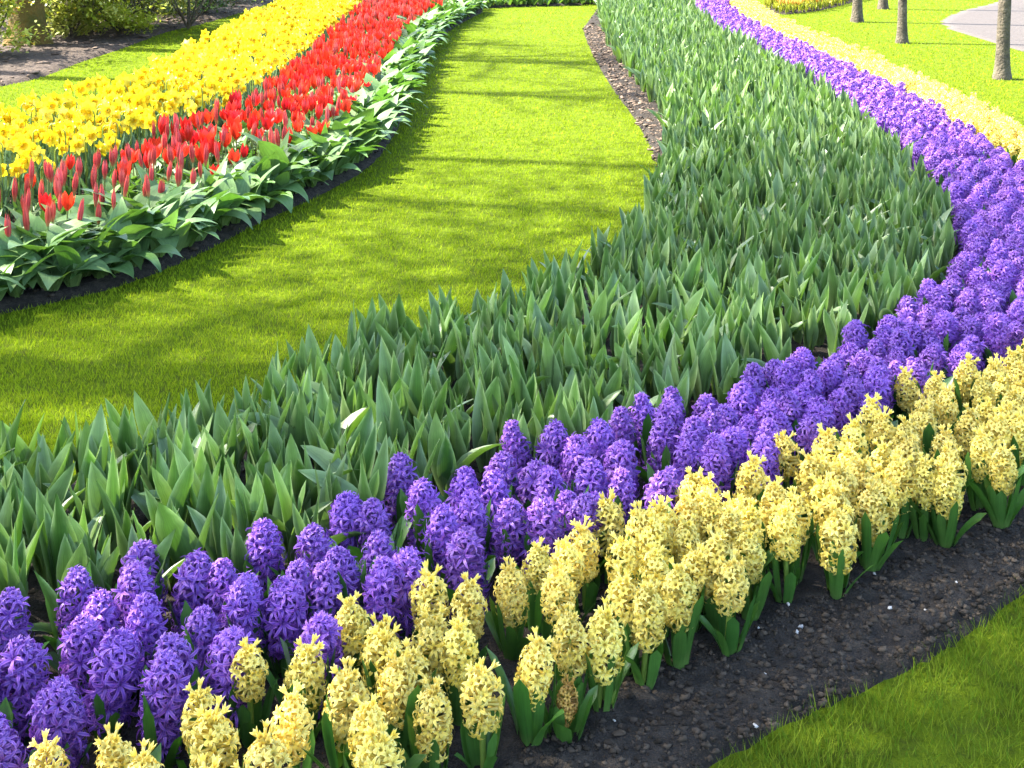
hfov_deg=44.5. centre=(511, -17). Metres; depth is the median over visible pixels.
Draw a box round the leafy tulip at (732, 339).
[717,319,737,349]
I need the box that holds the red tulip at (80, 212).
[35,198,91,239]
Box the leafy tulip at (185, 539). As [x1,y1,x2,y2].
[155,493,218,576]
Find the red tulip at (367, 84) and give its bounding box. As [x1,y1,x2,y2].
[361,79,370,86]
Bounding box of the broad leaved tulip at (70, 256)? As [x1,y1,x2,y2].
[39,223,125,286]
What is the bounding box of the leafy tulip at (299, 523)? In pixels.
[292,490,365,557]
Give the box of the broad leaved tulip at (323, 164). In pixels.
[305,145,348,186]
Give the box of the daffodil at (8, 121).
[2,112,15,125]
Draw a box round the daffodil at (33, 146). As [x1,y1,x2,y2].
[24,143,42,198]
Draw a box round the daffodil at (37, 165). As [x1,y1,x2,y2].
[25,140,48,198]
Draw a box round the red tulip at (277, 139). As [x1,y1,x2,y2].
[275,128,279,145]
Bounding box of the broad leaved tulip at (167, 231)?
[121,207,217,257]
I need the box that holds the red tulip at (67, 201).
[36,191,88,237]
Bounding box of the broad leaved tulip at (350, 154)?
[303,130,377,174]
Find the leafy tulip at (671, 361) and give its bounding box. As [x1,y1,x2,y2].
[662,328,688,387]
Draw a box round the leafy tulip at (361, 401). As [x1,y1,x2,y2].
[355,375,372,426]
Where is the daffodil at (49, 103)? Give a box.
[43,97,57,114]
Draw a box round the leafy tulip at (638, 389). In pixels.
[634,380,664,416]
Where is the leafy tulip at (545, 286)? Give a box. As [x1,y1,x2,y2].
[523,269,551,300]
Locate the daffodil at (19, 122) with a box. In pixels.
[4,116,24,177]
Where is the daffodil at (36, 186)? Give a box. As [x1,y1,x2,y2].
[25,157,57,197]
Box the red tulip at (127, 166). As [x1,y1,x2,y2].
[117,160,131,178]
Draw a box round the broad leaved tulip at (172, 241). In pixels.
[148,185,210,257]
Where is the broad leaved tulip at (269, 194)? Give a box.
[246,172,291,208]
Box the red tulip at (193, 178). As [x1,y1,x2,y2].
[190,168,218,195]
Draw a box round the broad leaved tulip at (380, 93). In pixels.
[372,80,409,103]
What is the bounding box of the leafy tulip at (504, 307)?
[478,293,509,320]
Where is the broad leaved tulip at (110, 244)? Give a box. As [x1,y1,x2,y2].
[73,233,127,274]
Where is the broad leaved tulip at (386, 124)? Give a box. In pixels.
[357,112,397,152]
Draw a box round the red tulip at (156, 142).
[135,137,166,176]
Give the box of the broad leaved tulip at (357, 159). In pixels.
[354,136,388,162]
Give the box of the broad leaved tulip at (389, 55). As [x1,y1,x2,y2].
[381,49,414,61]
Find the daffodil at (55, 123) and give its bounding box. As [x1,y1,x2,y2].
[44,118,61,160]
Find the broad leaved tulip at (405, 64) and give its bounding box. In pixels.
[368,51,424,70]
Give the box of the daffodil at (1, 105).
[0,102,3,111]
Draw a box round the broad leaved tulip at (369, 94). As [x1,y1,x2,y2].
[352,90,374,107]
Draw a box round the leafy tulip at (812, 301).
[782,281,819,321]
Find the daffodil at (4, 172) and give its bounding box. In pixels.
[0,163,6,209]
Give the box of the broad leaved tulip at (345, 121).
[291,115,360,124]
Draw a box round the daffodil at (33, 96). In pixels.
[28,88,40,104]
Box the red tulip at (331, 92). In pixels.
[315,88,333,118]
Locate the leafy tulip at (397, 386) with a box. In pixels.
[389,378,404,415]
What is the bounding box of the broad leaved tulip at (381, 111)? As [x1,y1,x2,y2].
[377,109,404,118]
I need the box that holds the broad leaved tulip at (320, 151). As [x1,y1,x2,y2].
[312,136,335,165]
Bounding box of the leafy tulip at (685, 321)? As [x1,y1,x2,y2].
[675,305,707,330]
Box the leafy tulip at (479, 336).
[456,313,499,352]
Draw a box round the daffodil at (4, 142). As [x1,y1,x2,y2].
[0,135,7,163]
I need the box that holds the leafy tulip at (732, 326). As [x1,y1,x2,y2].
[728,298,745,352]
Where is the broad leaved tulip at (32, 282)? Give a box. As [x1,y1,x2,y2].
[11,235,65,287]
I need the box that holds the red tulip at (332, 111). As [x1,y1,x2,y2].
[331,105,334,120]
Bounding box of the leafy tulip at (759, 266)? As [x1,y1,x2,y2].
[753,251,800,296]
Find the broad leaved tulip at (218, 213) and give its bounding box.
[182,197,251,233]
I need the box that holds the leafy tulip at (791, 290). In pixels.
[783,266,810,314]
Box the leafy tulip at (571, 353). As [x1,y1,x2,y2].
[564,322,635,382]
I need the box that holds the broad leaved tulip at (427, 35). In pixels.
[413,27,439,39]
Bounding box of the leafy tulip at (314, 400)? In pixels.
[291,391,344,462]
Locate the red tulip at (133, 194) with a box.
[128,151,142,198]
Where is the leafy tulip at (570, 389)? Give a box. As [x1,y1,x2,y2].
[554,367,579,420]
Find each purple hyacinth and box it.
[0,586,49,693]
[0,634,52,756]
[0,697,36,763]
[0,720,28,767]
[26,674,92,767]
[42,561,97,651]
[44,587,126,672]
[56,612,104,724]
[79,626,144,745]
[100,559,159,640]
[104,539,167,622]
[116,592,182,699]
[136,648,190,767]
[147,631,210,742]
[167,547,219,636]
[180,600,224,688]
[200,624,255,738]
[202,557,258,635]
[211,570,268,646]
[221,576,271,667]
[241,517,287,613]
[258,575,308,678]
[264,558,314,643]
[267,522,361,609]
[279,609,362,719]
[282,619,348,703]
[302,560,347,631]
[322,545,375,641]
[326,490,366,576]
[334,556,405,637]
[347,497,411,568]
[360,529,408,579]
[383,452,432,535]
[386,546,432,647]
[399,477,441,565]
[421,502,461,595]
[436,466,480,528]
[441,525,494,620]
[452,487,495,562]
[477,469,524,554]
[482,451,521,504]
[489,498,526,579]
[498,419,534,481]
[511,459,549,532]
[518,496,566,579]
[523,483,589,538]
[530,465,569,530]
[534,418,571,485]
[558,433,593,488]
[562,457,632,500]
[564,491,612,583]
[582,417,618,470]
[582,490,610,559]
[601,438,642,497]
[606,466,637,539]
[608,405,636,451]
[628,392,655,469]
[628,470,687,527]
[633,417,678,489]
[647,463,682,504]
[651,398,684,446]
[655,386,685,423]
[668,431,705,479]
[676,415,709,463]
[691,393,719,417]
[693,435,738,506]
[698,430,733,501]
[700,410,725,433]
[711,403,739,437]
[719,426,750,497]
[726,381,759,422]
[734,413,758,464]
[739,362,768,399]
[741,376,761,411]
[744,434,782,518]
[753,417,786,485]
[754,399,779,430]
[756,385,782,418]
[757,358,782,390]
[765,361,800,389]
[772,384,823,403]
[772,411,800,484]
[774,391,804,438]
[782,356,805,384]
[790,346,817,370]
[791,412,826,484]
[792,383,812,417]
[799,369,825,405]
[801,395,839,454]
[815,353,845,371]
[815,359,842,401]
[824,388,854,445]
[836,342,859,369]
[837,377,865,418]
[838,366,865,390]
[839,319,870,351]
[844,352,871,376]
[850,347,873,366]
[853,394,886,422]
[860,364,893,424]
[864,356,896,415]
[865,338,886,358]
[872,314,897,337]
[873,324,892,355]
[874,318,904,338]
[884,347,906,368]
[886,327,915,360]
[887,360,906,421]
[894,295,919,318]
[894,363,953,410]
[896,346,951,386]
[897,307,919,322]
[900,128,911,150]
[901,318,921,341]
[902,134,916,149]
[902,322,925,357]
[902,356,933,385]
[903,130,919,142]
[911,143,925,170]
[912,126,923,133]
[914,303,937,326]
[915,278,936,312]
[917,329,956,370]
[918,138,928,150]
[918,311,938,333]
[918,342,947,381]
[921,131,936,140]
[922,143,937,160]
[923,151,933,168]
[924,286,951,312]
[925,155,940,182]
[927,284,953,312]
[928,138,936,144]
[929,163,950,188]
[931,310,958,359]
[932,128,942,137]
[934,124,946,133]
[934,147,950,162]
[934,251,981,278]
[935,134,947,146]
[938,142,947,148]
[938,159,956,177]
[940,256,971,286]
[940,279,960,310]
[941,177,955,192]
[943,171,960,189]
[943,273,964,288]
[944,344,975,401]
[945,136,960,147]
[946,149,959,164]
[947,126,960,137]
[947,311,963,347]
[948,140,958,156]
[948,165,967,178]
[948,180,966,211]
[948,339,980,369]
[951,157,961,168]
[951,193,982,211]
[951,198,965,224]
[952,209,971,249]
[952,279,963,295]
[953,202,978,233]
[953,220,977,256]
[953,290,981,316]
[953,306,967,322]
[956,132,967,143]
[956,171,975,188]
[956,314,986,367]
[957,140,973,158]
[958,215,985,247]
[959,183,970,198]
[959,334,987,377]
[960,231,979,252]
[960,286,981,301]
[961,178,974,188]
[962,156,975,167]
[962,266,991,290]
[962,312,987,366]
[963,289,980,312]
[965,134,976,140]
[966,198,981,212]
[968,182,985,194]
[968,236,990,262]
[969,137,980,147]
[970,161,989,181]
[970,184,988,206]
[971,166,984,183]
[971,252,982,266]
[973,148,986,157]
[974,223,992,236]
[974,279,989,297]
[974,300,989,314]
[975,145,988,157]
[975,209,988,222]
[976,133,987,141]
[976,224,998,246]
[976,282,1007,316]
[977,140,993,156]
[977,155,986,162]
[978,281,1009,310]
[981,175,998,189]
[981,198,996,210]
[982,181,995,197]
[982,255,999,270]
[982,312,1013,373]
[983,238,1009,264]
[984,302,1006,319]
[985,161,994,168]
[985,207,1009,227]
[985,267,996,280]
[987,149,999,158]
[987,209,1008,232]
[989,167,1002,175]
[989,194,1001,203]
[990,156,1008,174]
[990,202,1012,218]
[990,258,1016,290]
[991,222,1002,239]
[992,170,1001,178]
[992,175,1002,186]
[993,203,1009,219]
[995,146,1004,153]
[996,180,1012,199]
[996,189,1008,200]
[996,277,1016,310]
[996,312,1018,339]
[999,177,1018,187]
[999,223,1016,243]
[1000,152,1013,169]
[1000,261,1019,284]
[1001,171,1015,182]
[1002,156,1012,171]
[1002,186,1023,202]
[1003,168,1018,174]
[1003,196,1023,210]
[1004,320,1023,358]
[1005,201,1015,221]
[1005,231,1022,243]
[1005,242,1019,259]
[1006,250,1020,260]
[1006,298,1023,316]
[1007,299,1023,328]
[1008,212,1023,225]
[1008,276,1023,315]
[1009,289,1023,304]
[1011,256,1023,276]
[1012,176,1023,189]
[1012,220,1023,232]
[1013,158,1023,173]
[1014,171,1023,180]
[1014,272,1023,289]
[1015,207,1023,213]
[1015,234,1023,248]
[1016,248,1023,256]
[1018,185,1023,196]
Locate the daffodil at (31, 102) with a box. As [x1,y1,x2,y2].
[21,98,32,126]
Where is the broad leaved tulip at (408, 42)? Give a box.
[402,36,425,47]
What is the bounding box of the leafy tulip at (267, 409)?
[238,384,284,449]
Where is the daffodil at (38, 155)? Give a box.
[30,145,64,193]
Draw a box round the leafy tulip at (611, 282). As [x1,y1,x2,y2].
[584,269,619,336]
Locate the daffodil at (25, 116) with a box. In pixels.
[18,112,28,123]
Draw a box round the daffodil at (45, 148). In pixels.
[28,125,48,177]
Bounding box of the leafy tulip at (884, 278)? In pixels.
[876,261,915,299]
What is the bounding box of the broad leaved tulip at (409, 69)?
[402,63,428,73]
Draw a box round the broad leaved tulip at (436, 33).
[419,22,450,38]
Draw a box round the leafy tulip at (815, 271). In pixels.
[810,242,833,281]
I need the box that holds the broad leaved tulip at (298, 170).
[243,160,318,194]
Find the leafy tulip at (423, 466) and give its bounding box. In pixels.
[396,438,438,479]
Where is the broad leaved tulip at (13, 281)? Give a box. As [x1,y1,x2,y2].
[0,276,24,289]
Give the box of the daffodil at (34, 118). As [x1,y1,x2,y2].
[27,113,38,123]
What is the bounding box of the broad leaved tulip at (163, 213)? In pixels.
[153,199,178,229]
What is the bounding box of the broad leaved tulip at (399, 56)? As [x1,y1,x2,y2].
[356,46,408,63]
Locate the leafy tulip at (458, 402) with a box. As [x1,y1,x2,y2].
[448,383,473,414]
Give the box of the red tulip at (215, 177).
[170,151,229,192]
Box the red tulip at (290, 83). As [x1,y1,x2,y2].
[289,80,296,95]
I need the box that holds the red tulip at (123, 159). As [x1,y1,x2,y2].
[121,155,126,188]
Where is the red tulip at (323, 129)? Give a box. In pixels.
[300,119,329,137]
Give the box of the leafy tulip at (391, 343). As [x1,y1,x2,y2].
[367,320,415,365]
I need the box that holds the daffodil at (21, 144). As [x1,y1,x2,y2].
[7,136,41,207]
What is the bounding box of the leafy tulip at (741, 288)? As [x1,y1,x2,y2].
[736,274,758,303]
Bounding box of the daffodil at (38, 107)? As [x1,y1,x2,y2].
[31,101,40,142]
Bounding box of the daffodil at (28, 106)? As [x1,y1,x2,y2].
[22,97,37,145]
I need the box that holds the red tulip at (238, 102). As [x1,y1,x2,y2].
[233,99,241,111]
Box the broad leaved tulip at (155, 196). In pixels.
[81,184,202,214]
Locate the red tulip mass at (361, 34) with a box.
[1,0,489,225]
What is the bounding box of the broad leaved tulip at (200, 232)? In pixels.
[187,198,220,236]
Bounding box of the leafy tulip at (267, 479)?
[250,448,291,541]
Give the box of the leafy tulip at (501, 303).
[488,284,502,309]
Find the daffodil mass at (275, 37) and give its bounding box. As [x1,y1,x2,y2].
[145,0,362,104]
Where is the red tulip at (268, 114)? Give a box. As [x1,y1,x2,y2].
[253,110,278,149]
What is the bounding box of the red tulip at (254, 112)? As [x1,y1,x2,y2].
[242,109,274,139]
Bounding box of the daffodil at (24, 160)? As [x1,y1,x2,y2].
[17,152,45,206]
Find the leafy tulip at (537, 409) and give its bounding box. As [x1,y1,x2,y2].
[529,392,553,451]
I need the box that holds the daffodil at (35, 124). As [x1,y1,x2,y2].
[29,121,43,162]
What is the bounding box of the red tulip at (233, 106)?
[226,101,244,140]
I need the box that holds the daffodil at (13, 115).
[5,111,19,160]
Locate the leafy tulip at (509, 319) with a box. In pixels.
[503,306,525,327]
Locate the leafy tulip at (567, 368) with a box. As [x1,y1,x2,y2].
[540,329,586,386]
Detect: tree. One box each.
[2,0,53,46]
[850,0,863,22]
[877,0,888,9]
[895,0,908,43]
[992,0,1011,79]
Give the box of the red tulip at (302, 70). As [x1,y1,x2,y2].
[298,65,305,75]
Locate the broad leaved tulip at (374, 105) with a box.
[317,99,388,110]
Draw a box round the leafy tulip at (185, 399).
[180,379,210,420]
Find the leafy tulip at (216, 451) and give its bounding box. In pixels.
[202,425,234,483]
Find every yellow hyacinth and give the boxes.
[27,728,69,767]
[93,721,160,767]
[127,738,163,767]
[176,677,237,767]
[188,695,240,767]
[190,753,221,767]
[221,637,276,749]
[230,756,256,767]
[240,718,292,767]
[256,633,328,740]
[271,679,315,767]
[302,694,426,767]
[321,656,369,767]
[335,590,372,685]
[354,722,405,767]
[355,611,427,723]
[361,615,428,701]
[376,646,421,765]
[392,637,436,757]
[400,676,454,767]
[408,559,450,652]
[409,603,453,716]
[438,611,497,725]
[450,571,487,664]
[455,656,505,767]
[485,555,529,660]
[486,626,563,746]
[515,537,568,633]
[522,602,593,710]
[540,562,577,662]
[543,674,597,742]
[548,535,595,622]
[568,514,600,614]
[582,597,639,711]
[590,487,625,583]
[605,529,644,611]
[605,564,658,675]
[612,500,669,580]
[623,574,668,689]
[628,511,708,589]
[635,494,678,562]
[636,557,703,669]
[638,541,670,640]
[667,487,701,563]
[670,513,704,594]
[675,466,704,526]
[679,542,709,632]
[693,488,725,573]
[694,470,721,523]
[697,524,737,631]
[699,548,759,656]
[715,500,777,597]
[722,491,746,531]
[723,450,767,515]
[732,497,778,584]
[732,524,772,620]
[754,475,816,570]
[758,500,801,602]
[773,429,800,500]
[779,485,813,584]
[787,447,828,534]
[790,423,845,480]
[797,444,833,520]
[805,470,841,563]
[816,479,863,557]
[816,501,874,599]
[818,458,858,523]
[827,453,875,536]
[831,441,866,485]
[833,413,870,459]
[849,392,897,473]
[850,476,902,571]
[855,60,860,71]
[858,472,904,553]
[860,61,866,70]
[864,406,898,473]
[866,435,901,511]
[870,414,932,470]
[874,67,882,76]
[884,448,930,538]
[886,74,892,82]
[886,430,925,506]
[890,77,896,86]
[893,366,919,428]
[901,64,908,73]
[902,399,961,469]
[904,81,909,94]
[906,80,912,87]
[907,457,986,547]
[908,86,917,92]
[909,452,940,541]
[910,390,942,432]
[911,74,918,83]
[916,71,924,80]
[916,86,924,96]
[917,81,926,92]
[919,89,927,100]
[922,423,974,499]
[923,81,929,90]
[923,370,961,420]
[928,440,967,522]
[932,81,939,90]
[935,96,942,105]
[935,383,958,442]
[939,99,947,110]
[945,101,955,126]
[946,95,953,108]
[949,403,985,476]
[950,106,962,122]
[951,352,980,420]
[952,93,963,106]
[958,425,1023,510]
[959,108,970,124]
[963,371,995,428]
[964,101,970,111]
[966,115,978,134]
[967,101,976,111]
[968,439,1023,528]
[969,358,1004,400]
[970,92,977,99]
[972,107,981,116]
[974,396,997,438]
[976,110,989,122]
[977,101,987,111]
[978,113,989,132]
[979,345,1023,379]
[981,371,1011,414]
[982,123,994,139]
[983,407,1012,476]
[984,101,991,113]
[987,352,1011,382]
[989,129,1002,143]
[990,106,1000,115]
[991,133,1001,148]
[993,116,1000,123]
[994,399,1022,448]
[997,385,1023,422]
[1000,118,1009,128]
[1000,124,1014,144]
[1000,129,1014,151]
[1000,407,1023,487]
[1006,139,1020,167]
[1007,373,1023,412]
[1008,124,1017,139]
[1008,359,1023,385]
[1010,121,1018,127]
[1011,138,1020,156]
[1016,147,1023,162]
[1017,132,1023,142]
[1017,339,1023,361]
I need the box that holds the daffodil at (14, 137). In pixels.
[7,132,25,199]
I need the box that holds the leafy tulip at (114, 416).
[105,398,128,428]
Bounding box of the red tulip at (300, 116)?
[297,112,304,133]
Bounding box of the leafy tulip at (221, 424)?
[213,401,268,476]
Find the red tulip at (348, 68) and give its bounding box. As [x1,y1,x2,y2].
[325,63,353,88]
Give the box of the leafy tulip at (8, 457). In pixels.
[1,451,11,477]
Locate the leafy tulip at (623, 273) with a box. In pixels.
[617,259,630,281]
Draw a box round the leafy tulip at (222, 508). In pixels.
[186,473,231,576]
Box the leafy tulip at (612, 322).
[609,302,625,355]
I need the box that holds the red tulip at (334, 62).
[330,58,339,76]
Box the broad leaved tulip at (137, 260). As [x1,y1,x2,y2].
[75,208,142,269]
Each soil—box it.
[0,9,482,314]
[17,9,1023,767]
[483,1,593,8]
[765,0,852,14]
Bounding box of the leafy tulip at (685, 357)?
[666,318,696,396]
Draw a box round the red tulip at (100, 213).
[45,202,116,238]
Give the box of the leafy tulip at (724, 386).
[709,348,738,405]
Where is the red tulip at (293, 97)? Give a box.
[288,93,313,118]
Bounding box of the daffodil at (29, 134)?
[10,129,38,157]
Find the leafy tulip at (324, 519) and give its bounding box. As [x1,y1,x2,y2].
[318,459,341,537]
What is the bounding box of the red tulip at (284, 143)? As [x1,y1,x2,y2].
[257,129,289,157]
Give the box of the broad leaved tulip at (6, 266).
[0,252,26,300]
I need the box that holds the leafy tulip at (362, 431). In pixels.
[328,407,373,457]
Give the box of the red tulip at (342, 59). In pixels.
[325,55,345,80]
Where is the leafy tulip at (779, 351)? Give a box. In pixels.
[741,320,791,372]
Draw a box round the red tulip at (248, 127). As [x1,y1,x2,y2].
[231,118,262,152]
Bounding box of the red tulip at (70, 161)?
[65,154,98,195]
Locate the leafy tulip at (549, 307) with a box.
[532,279,558,323]
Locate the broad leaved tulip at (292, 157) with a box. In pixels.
[260,138,311,182]
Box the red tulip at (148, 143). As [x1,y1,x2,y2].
[136,138,159,179]
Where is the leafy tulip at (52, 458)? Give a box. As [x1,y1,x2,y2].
[37,431,74,503]
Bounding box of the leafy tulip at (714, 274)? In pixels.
[667,257,719,315]
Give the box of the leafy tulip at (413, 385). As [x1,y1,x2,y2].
[397,351,427,446]
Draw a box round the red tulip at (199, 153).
[183,143,208,178]
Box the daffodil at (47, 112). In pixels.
[38,106,53,176]
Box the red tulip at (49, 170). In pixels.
[35,162,61,209]
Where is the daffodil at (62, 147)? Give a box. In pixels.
[37,140,67,194]
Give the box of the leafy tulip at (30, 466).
[11,436,44,480]
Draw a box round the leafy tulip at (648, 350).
[637,328,682,397]
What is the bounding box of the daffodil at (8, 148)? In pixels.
[5,140,22,179]
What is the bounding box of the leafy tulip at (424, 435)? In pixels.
[413,410,449,489]
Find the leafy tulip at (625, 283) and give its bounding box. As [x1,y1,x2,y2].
[604,265,629,306]
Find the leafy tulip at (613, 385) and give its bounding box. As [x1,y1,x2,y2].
[593,365,621,409]
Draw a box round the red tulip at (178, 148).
[172,142,180,183]
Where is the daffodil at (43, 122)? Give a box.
[38,117,57,154]
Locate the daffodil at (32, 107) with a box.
[27,106,37,122]
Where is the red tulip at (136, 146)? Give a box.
[118,140,156,180]
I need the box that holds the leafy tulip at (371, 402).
[366,379,400,464]
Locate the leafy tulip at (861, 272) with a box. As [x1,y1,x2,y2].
[836,247,868,313]
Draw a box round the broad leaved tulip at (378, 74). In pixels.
[363,63,423,81]
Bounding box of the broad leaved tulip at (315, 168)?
[292,167,322,193]
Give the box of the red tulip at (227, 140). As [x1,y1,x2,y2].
[217,131,230,165]
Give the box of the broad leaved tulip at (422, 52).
[413,45,430,59]
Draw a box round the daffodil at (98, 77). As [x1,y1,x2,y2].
[93,72,102,93]
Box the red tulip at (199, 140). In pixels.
[188,128,205,172]
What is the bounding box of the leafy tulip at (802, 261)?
[799,237,816,296]
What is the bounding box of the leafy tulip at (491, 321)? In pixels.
[481,282,502,344]
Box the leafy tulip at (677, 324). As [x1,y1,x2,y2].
[656,306,683,360]
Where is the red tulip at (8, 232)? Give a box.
[4,214,33,260]
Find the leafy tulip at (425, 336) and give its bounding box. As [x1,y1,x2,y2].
[415,324,435,363]
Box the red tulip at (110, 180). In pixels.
[98,145,140,193]
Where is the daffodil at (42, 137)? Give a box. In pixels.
[39,126,57,159]
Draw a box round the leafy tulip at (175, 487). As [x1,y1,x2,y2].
[151,453,193,521]
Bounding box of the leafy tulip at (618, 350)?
[614,342,655,391]
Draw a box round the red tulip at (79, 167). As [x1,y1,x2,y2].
[76,158,88,194]
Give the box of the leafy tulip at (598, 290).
[592,275,631,337]
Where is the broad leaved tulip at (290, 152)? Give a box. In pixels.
[234,144,299,167]
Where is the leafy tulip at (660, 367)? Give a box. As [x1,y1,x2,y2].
[654,355,664,395]
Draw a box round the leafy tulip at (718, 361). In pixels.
[711,331,730,394]
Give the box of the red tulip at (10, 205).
[0,173,52,209]
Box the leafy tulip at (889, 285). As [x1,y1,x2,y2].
[884,279,920,313]
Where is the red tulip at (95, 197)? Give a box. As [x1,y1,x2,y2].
[93,182,132,230]
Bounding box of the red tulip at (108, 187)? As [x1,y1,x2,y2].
[102,147,137,194]
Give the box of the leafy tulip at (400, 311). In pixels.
[378,293,405,342]
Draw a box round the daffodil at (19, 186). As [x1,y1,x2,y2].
[7,160,26,205]
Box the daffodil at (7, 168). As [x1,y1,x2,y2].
[0,136,12,190]
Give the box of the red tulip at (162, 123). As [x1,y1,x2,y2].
[156,112,187,176]
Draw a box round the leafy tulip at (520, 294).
[506,287,525,311]
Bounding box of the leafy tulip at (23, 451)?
[0,413,44,465]
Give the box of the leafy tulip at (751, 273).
[744,259,765,297]
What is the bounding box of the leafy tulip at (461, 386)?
[440,363,473,408]
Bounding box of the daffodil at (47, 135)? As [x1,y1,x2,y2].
[42,128,69,173]
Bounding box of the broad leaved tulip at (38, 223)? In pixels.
[0,216,106,255]
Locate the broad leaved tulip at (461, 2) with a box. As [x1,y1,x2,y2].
[448,0,474,18]
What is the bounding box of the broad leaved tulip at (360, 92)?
[329,87,366,105]
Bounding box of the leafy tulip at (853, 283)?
[834,269,857,319]
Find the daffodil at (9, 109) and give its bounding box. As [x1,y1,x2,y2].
[3,105,13,163]
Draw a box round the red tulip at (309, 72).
[306,68,312,92]
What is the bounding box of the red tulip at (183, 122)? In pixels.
[180,116,198,147]
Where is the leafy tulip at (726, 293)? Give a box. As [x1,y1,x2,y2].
[698,255,730,297]
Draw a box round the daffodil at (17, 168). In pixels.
[0,157,23,221]
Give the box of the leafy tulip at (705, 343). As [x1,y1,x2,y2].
[688,314,715,405]
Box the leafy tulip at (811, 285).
[792,273,814,305]
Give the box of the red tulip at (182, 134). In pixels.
[173,128,185,160]
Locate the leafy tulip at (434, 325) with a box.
[427,297,455,349]
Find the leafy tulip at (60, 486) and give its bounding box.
[22,461,85,570]
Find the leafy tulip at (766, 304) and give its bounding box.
[755,287,774,325]
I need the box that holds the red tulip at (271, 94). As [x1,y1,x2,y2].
[256,88,274,109]
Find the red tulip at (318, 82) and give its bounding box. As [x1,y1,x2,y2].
[315,76,323,116]
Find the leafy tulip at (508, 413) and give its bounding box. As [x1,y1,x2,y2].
[492,381,524,451]
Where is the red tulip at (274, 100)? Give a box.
[258,90,290,112]
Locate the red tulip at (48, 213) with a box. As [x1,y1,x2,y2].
[15,203,79,254]
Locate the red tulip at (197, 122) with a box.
[194,113,210,163]
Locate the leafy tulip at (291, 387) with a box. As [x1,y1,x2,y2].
[260,370,304,424]
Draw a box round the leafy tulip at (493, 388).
[442,361,500,434]
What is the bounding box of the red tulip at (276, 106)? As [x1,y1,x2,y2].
[259,89,282,110]
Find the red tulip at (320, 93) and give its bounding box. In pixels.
[306,91,325,119]
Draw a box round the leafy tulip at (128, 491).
[107,452,144,516]
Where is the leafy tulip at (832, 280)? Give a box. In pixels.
[827,259,849,312]
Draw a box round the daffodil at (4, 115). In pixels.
[0,108,10,155]
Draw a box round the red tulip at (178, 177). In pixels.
[175,162,183,186]
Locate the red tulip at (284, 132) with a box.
[250,125,285,147]
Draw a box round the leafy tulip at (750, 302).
[727,269,754,310]
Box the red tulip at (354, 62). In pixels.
[351,58,357,65]
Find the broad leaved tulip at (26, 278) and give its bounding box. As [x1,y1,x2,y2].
[20,227,107,286]
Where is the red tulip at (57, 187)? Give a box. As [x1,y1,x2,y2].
[39,174,87,226]
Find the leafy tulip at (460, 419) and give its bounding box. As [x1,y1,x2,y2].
[454,400,469,451]
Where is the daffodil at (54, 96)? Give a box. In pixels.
[47,91,63,108]
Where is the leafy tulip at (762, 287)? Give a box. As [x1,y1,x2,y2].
[757,272,782,324]
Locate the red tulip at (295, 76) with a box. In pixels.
[292,71,298,82]
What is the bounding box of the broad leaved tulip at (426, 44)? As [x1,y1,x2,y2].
[399,39,439,45]
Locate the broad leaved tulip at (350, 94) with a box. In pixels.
[333,92,414,109]
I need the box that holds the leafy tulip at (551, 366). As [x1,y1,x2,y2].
[540,336,562,403]
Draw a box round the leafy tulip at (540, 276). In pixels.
[527,257,551,295]
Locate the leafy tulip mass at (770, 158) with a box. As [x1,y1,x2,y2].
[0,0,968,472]
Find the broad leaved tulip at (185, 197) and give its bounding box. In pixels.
[86,187,207,209]
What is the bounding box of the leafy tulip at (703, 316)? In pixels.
[697,301,735,349]
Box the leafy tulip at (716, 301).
[707,270,726,321]
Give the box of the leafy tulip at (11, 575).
[0,522,27,612]
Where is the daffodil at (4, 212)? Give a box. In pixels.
[0,155,14,227]
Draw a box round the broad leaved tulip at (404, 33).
[390,29,434,46]
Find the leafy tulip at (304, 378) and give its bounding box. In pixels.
[302,366,307,391]
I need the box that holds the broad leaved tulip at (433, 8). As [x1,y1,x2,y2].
[428,4,453,13]
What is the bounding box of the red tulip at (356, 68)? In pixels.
[353,64,360,71]
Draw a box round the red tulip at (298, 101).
[294,97,300,105]
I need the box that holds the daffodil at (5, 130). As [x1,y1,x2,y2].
[0,122,12,166]
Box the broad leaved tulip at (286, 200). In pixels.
[261,173,305,213]
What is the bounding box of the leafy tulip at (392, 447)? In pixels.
[382,436,395,521]
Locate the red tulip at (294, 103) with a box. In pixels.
[288,100,297,119]
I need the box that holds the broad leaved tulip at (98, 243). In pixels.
[46,210,131,276]
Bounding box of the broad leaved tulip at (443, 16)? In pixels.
[433,13,454,20]
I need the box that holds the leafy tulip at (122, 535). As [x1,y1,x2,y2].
[106,498,151,566]
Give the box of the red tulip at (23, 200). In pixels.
[3,193,25,230]
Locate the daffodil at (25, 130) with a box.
[22,123,30,136]
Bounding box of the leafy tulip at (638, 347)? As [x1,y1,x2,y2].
[627,323,645,369]
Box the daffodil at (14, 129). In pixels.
[4,124,24,189]
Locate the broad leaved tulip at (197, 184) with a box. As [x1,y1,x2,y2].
[135,178,202,196]
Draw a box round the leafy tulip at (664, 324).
[644,305,675,344]
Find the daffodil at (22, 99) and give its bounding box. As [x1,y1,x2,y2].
[17,95,30,127]
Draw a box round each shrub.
[0,0,55,52]
[2,0,117,26]
[28,0,130,44]
[46,0,171,34]
[47,0,185,28]
[110,0,199,23]
[166,0,254,12]
[171,0,262,28]
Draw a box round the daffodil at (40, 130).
[32,123,46,176]
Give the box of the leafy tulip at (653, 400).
[623,374,657,420]
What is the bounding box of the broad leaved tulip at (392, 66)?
[387,62,418,72]
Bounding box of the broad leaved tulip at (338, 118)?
[330,116,390,142]
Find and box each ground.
[0,0,274,85]
[0,0,1023,767]
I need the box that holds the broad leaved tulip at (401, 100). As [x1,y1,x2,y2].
[389,95,410,114]

